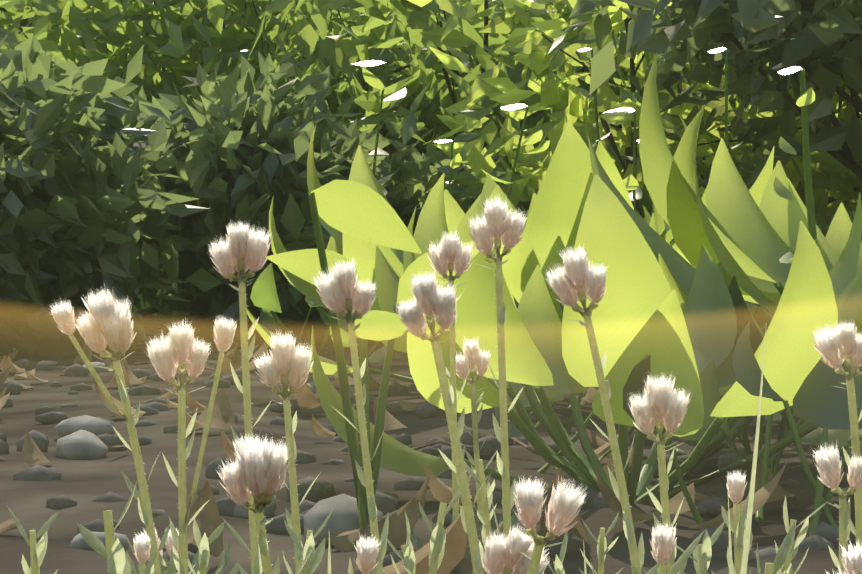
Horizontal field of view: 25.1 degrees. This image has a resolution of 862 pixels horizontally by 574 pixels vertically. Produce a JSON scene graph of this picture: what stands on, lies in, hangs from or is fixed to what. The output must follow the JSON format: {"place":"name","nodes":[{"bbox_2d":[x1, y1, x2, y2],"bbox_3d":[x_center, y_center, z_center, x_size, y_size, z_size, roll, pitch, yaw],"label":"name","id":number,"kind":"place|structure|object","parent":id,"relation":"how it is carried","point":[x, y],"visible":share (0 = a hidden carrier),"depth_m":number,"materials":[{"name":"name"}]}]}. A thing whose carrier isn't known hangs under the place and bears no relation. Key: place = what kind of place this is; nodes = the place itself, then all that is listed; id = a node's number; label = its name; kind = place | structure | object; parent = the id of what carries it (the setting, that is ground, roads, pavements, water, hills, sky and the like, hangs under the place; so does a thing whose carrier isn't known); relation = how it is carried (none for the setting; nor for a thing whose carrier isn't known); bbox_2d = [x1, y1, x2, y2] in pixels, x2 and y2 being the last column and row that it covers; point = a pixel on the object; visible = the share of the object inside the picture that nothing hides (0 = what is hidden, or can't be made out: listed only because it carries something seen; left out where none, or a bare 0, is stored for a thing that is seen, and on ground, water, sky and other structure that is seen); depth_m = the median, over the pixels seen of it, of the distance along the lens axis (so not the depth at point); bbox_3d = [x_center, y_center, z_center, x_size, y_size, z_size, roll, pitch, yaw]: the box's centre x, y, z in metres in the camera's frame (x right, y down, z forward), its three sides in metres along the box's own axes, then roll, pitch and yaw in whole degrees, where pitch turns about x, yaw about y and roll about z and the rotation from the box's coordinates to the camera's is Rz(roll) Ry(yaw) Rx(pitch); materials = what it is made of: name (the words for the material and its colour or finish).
{"place":"outdoors","nodes":[
{"label":"outdoors","id":0,"kind":"place"},
{"bbox_2d":[0,315,861,573],"bbox_3d":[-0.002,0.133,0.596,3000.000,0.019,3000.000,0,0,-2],"label":"ground","id":1,"kind":"structure","parent":0,"point":[83,483],"depth_m":1.32,"materials":[{"name":"soil"}]},
{"bbox_2d":[7,506,58,573],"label":"flower stem","id":2,"kind":"object","parent":1,"relation":"on","point":[38,551],"depth_m":0.65,"materials":[{"name":"green plant"}]},
{"bbox_2d":[77,482,136,573],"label":"flower stem","id":3,"kind":"object","parent":1,"relation":"on","point":[113,552],"visible":1,"depth_m":0.45,"materials":[{"name":"green plant"}]},
{"bbox_2d":[0,30,221,357],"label":"dark bush","id":4,"kind":"object","parent":1,"relation":"on","point":[71,213],"depth_m":3.78,"materials":[{"name":"green plant"}]},
{"bbox_2d":[50,284,178,573],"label":"flower","id":5,"kind":"object","parent":1,"relation":"on","point":[108,321],"depth_m":0.67,"materials":[{"name":"green plant"}]},
{"bbox_2d":[126,533,157,573],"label":"flower","id":6,"kind":"object","parent":1,"relation":"on","point":[142,546],"depth_m":0.59,"materials":[{"name":"white plant"}]},
{"bbox_2d":[134,527,239,573],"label":"antennaria","id":7,"kind":"object","parent":1,"relation":"on","point":[167,566],"depth_m":0.80,"materials":[{"name":"green plant"}]},
{"bbox_2d":[145,314,236,573],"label":"flower","id":8,"kind":"object","parent":1,"relation":"on","point":[173,350],"depth_m":0.58,"materials":[{"name":"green plant"}]},
{"bbox_2d":[188,519,224,573],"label":"antennaria shoot","id":9,"kind":"object","parent":1,"relation":"on","point":[203,542],"depth_m":0.68,"materials":[{"name":"green plant"}]},
{"bbox_2d":[216,432,290,573],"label":"flower","id":10,"kind":"object","parent":1,"relation":"on","point":[257,471],"visible":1,"depth_m":0.43,"materials":[{"name":"white plant"}]},
{"bbox_2d":[207,220,314,573],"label":"flower","id":11,"kind":"object","parent":1,"relation":"on","point":[242,251],"depth_m":0.70,"materials":[{"name":"white plant"}]},
{"bbox_2d":[236,542,316,573],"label":"plant leaves","id":12,"kind":"object","parent":1,"relation":"on","point":[242,570],"visible":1,"depth_m":0.43,"materials":[{"name":"green plant"}]},
{"bbox_2d":[0,0,555,316],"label":"bush","id":13,"kind":"object","parent":1,"relation":"on","point":[59,40],"depth_m":5.94,"materials":[{"name":"green plant"}]},
{"bbox_2d":[0,0,565,314],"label":"hedge","id":14,"kind":"object","parent":1,"relation":"on","point":[21,23],"depth_m":9.14,"materials":[{"name":"green plant"}]},
{"bbox_2d":[251,330,321,573],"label":"flower","id":15,"kind":"object","parent":1,"relation":"on","point":[285,364],"depth_m":0.64,"materials":[{"name":"white plant"}]},
{"bbox_2d":[82,33,525,347],"bbox_3d":[-0.312,-0.162,4.714,1.070,0.908,1.284,0,0,42],"label":"dark bush","id":16,"kind":"object","parent":1,"relation":"on","point":[247,139],"depth_m":4.36,"materials":[{"name":"green plant"}]},
{"bbox_2d":[282,509,332,573],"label":"flower stem","id":17,"kind":"object","parent":1,"relation":"on","point":[312,563],"depth_m":0.61,"materials":[{"name":"green plant"}]},
{"bbox_2d":[310,257,388,573],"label":"flower","id":18,"kind":"object","parent":1,"relation":"on","point":[343,293],"depth_m":0.64,"materials":[{"name":"white plant"}]},
{"bbox_2d":[348,533,387,573],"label":"flower","id":19,"kind":"object","parent":1,"relation":"on","point":[367,561],"visible":0.98,"depth_m":0.47,"materials":[{"name":"white plant"}]},
{"bbox_2d":[266,179,478,528],"bbox_3d":[-0.045,0.041,0.992,0.120,0.186,0.107,0,0,22],"label":"broad-leaved plant","id":20,"kind":"object","parent":1,"relation":"on","point":[358,210],"depth_m":0.98,"materials":[{"name":"green plant"}]},
{"bbox_2d":[102,0,660,335],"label":"bush","id":21,"kind":"object","parent":1,"relation":"on","point":[414,20],"depth_m":5.46,"materials":[{"name":"green plant"}]},
{"bbox_2d":[0,325,799,573],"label":"pebbles","id":22,"kind":"object","parent":1,"relation":"on","point":[79,438],"depth_m":1.13,"materials":[{"name":"grey stone"}]},
{"bbox_2d":[387,510,415,573],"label":"antennaria shoot","id":23,"kind":"object","parent":1,"relation":"on","point":[409,559],"depth_m":0.66,"materials":[{"name":"green plant"}]},
{"bbox_2d":[0,358,838,573],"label":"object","id":24,"kind":"object","parent":1,"relation":"on","point":[385,502],"depth_m":1.40,"materials":[{"name":"grey stone"}]},
{"bbox_2d":[400,471,473,573],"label":"flower stem","id":25,"kind":"object","parent":1,"relation":"on","point":[437,544],"depth_m":0.55,"materials":[{"name":"green plant"}]},
{"bbox_2d":[394,271,505,573],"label":"flower","id":26,"kind":"object","parent":1,"relation":"on","point":[430,297],"visible":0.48,"depth_m":0.54,"materials":[{"name":"green plant"}]},
{"bbox_2d":[412,232,501,573],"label":"flower","id":27,"kind":"object","parent":1,"relation":"on","point":[451,254],"depth_m":0.86,"materials":[{"name":"white plant"}]},
{"bbox_2d":[464,449,502,548],"bbox_3d":[0.021,0.096,0.721,0.014,0.074,0.017,0,0,43],"label":"flower stem","id":28,"kind":"object","parent":1,"relation":"on","point":[487,495],"depth_m":0.72,"materials":[{"name":"green plant"}]},
{"bbox_2d":[452,337,518,535],"bbox_3d":[0.027,0.078,0.928,0.036,0.111,0.049,0,0,-2],"label":"flower","id":29,"kind":"object","parent":1,"relation":"on","point":[474,356],"depth_m":0.93,"materials":[{"name":"green plant"}]},
{"bbox_2d":[468,195,527,565],"bbox_3d":[0.029,0.050,0.679,0.040,0.167,0.038,0,0,31],"label":"flower","id":30,"kind":"object","parent":1,"relation":"on","point":[498,223],"depth_m":0.69,"materials":[{"name":"white plant"}]},
{"bbox_2d":[250,263,756,368],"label":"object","id":31,"kind":"object","parent":1,"relation":"on","point":[264,297],"depth_m":3.08,"materials":[{"name":"green plant"}]},
{"bbox_2d":[247,116,773,383],"bbox_3d":[0.093,-0.035,2.285,0.638,0.344,0.584,0,0,-2],"label":"hosta","id":32,"kind":"object","parent":1,"relation":"on","point":[555,211],"depth_m":2.11,"materials":[{"name":"green plant"}]},
{"bbox_2d":[481,524,548,573],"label":"flower","id":33,"kind":"object","parent":1,"relation":"on","point":[499,554],"visible":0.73,"depth_m":0.48,"materials":[{"name":"white plant"}]},
{"bbox_2d":[327,323,766,573],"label":"grass","id":34,"kind":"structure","parent":1,"relation":"on","point":[744,562],"depth_m":0.56,"materials":[{"name":"green plant"}]},
{"bbox_2d":[509,475,588,573],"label":"flower","id":35,"kind":"object","parent":1,"relation":"on","point":[563,510],"visible":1,"depth_m":0.46,"materials":[{"name":"white plant"}]},
{"bbox_2d":[545,531,567,573],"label":"antennaria shoot","id":36,"kind":"object","parent":1,"relation":"on","point":[558,565],"depth_m":0.61,"materials":[{"name":"green plant"}]},
{"bbox_2d":[347,47,817,476],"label":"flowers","id":37,"kind":"object","parent":1,"relation":"on","point":[806,98],"depth_m":2.96,"materials":[{"name":"green plant"}]},
{"bbox_2d":[310,173,861,503],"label":"hosta","id":38,"kind":"object","parent":1,"relation":"on","point":[640,313],"depth_m":1.10,"materials":[{"name":"green plant"}]},
{"bbox_2d":[544,243,644,573],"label":"flower","id":39,"kind":"object","parent":1,"relation":"on","point":[578,276],"depth_m":0.59,"materials":[{"name":"white plant"}]},
{"bbox_2d":[579,512,622,573],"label":"flower stem","id":40,"kind":"object","parent":1,"relation":"on","point":[602,549],"depth_m":0.68,"materials":[{"name":"green plant"}]},
{"bbox_2d":[385,0,861,326],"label":"light bush","id":41,"kind":"object","parent":1,"relation":"on","point":[564,96],"depth_m":4.29,"materials":[{"name":"green plant"}]},
{"bbox_2d":[590,558,660,573],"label":"leaf","id":42,"kind":"object","parent":1,"relation":"on","point":[653,570],"visible":1,"depth_m":0.41,"materials":[{"name":"green plant"}]},
{"bbox_2d":[443,0,861,223],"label":"light bush","id":43,"kind":"object","parent":1,"relation":"on","point":[501,23],"depth_m":5.27,"materials":[{"name":"green plant"}]},
{"bbox_2d":[627,372,707,573],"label":"flower","id":44,"kind":"object","parent":1,"relation":"on","point":[664,405],"depth_m":0.67,"materials":[{"name":"white plant"}]},
{"bbox_2d":[632,521,703,573],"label":"flower","id":45,"kind":"object","parent":1,"relation":"on","point":[663,542],"visible":0.96,"depth_m":0.47,"materials":[{"name":"white plant"}]},
{"bbox_2d":[494,275,861,535],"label":"leafy plant","id":46,"kind":"object","parent":1,"relation":"on","point":[820,400],"depth_m":1.06,"materials":[{"name":"green plant"}]},
{"bbox_2d":[674,522,724,573],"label":"antennaria shoot","id":47,"kind":"object","parent":1,"relation":"on","point":[702,555],"depth_m":0.64,"materials":[{"name":"green plant"}]},
{"bbox_2d":[561,0,861,242],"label":"dark bush","id":48,"kind":"object","parent":1,"relation":"on","point":[780,35],"depth_m":3.35,"materials":[{"name":"green plant"}]},
{"bbox_2d":[588,53,861,396],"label":"hosta","id":49,"kind":"object","parent":1,"relation":"on","point":[732,227],"depth_m":1.48,"materials":[{"name":"green plant"}]},
{"bbox_2d":[711,470,752,573],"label":"flower","id":50,"kind":"object","parent":1,"relation":"on","point":[735,487],"depth_m":0.59,"materials":[{"name":"green plant"}]},
{"bbox_2d":[756,523,794,573],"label":"antennaria shoot","id":51,"kind":"object","parent":1,"relation":"on","point":[782,555],"visible":0.89,"depth_m":0.50,"materials":[{"name":"green plant"}]},
{"bbox_2d":[775,495,826,573],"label":"flower stem","id":52,"kind":"object","parent":1,"relation":"on","point":[787,564],"depth_m":0.68,"materials":[{"name":"green plant"}]},
{"bbox_2d":[810,442,861,573],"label":"flower","id":53,"kind":"object","parent":1,"relation":"on","point":[828,467],"depth_m":0.57,"materials":[{"name":"white plant"}]},
{"bbox_2d":[811,319,861,548],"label":"flower","id":54,"kind":"object","parent":1,"relation":"on","point":[844,340],"depth_m":0.59,"materials":[{"name":"white plant"}]},
{"bbox_2d":[826,538,861,573],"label":"flower","id":55,"kind":"object","parent":1,"relation":"on","point":[852,559],"visible":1,"depth_m":0.33,"materials":[{"name":"white plant"}]}
]}

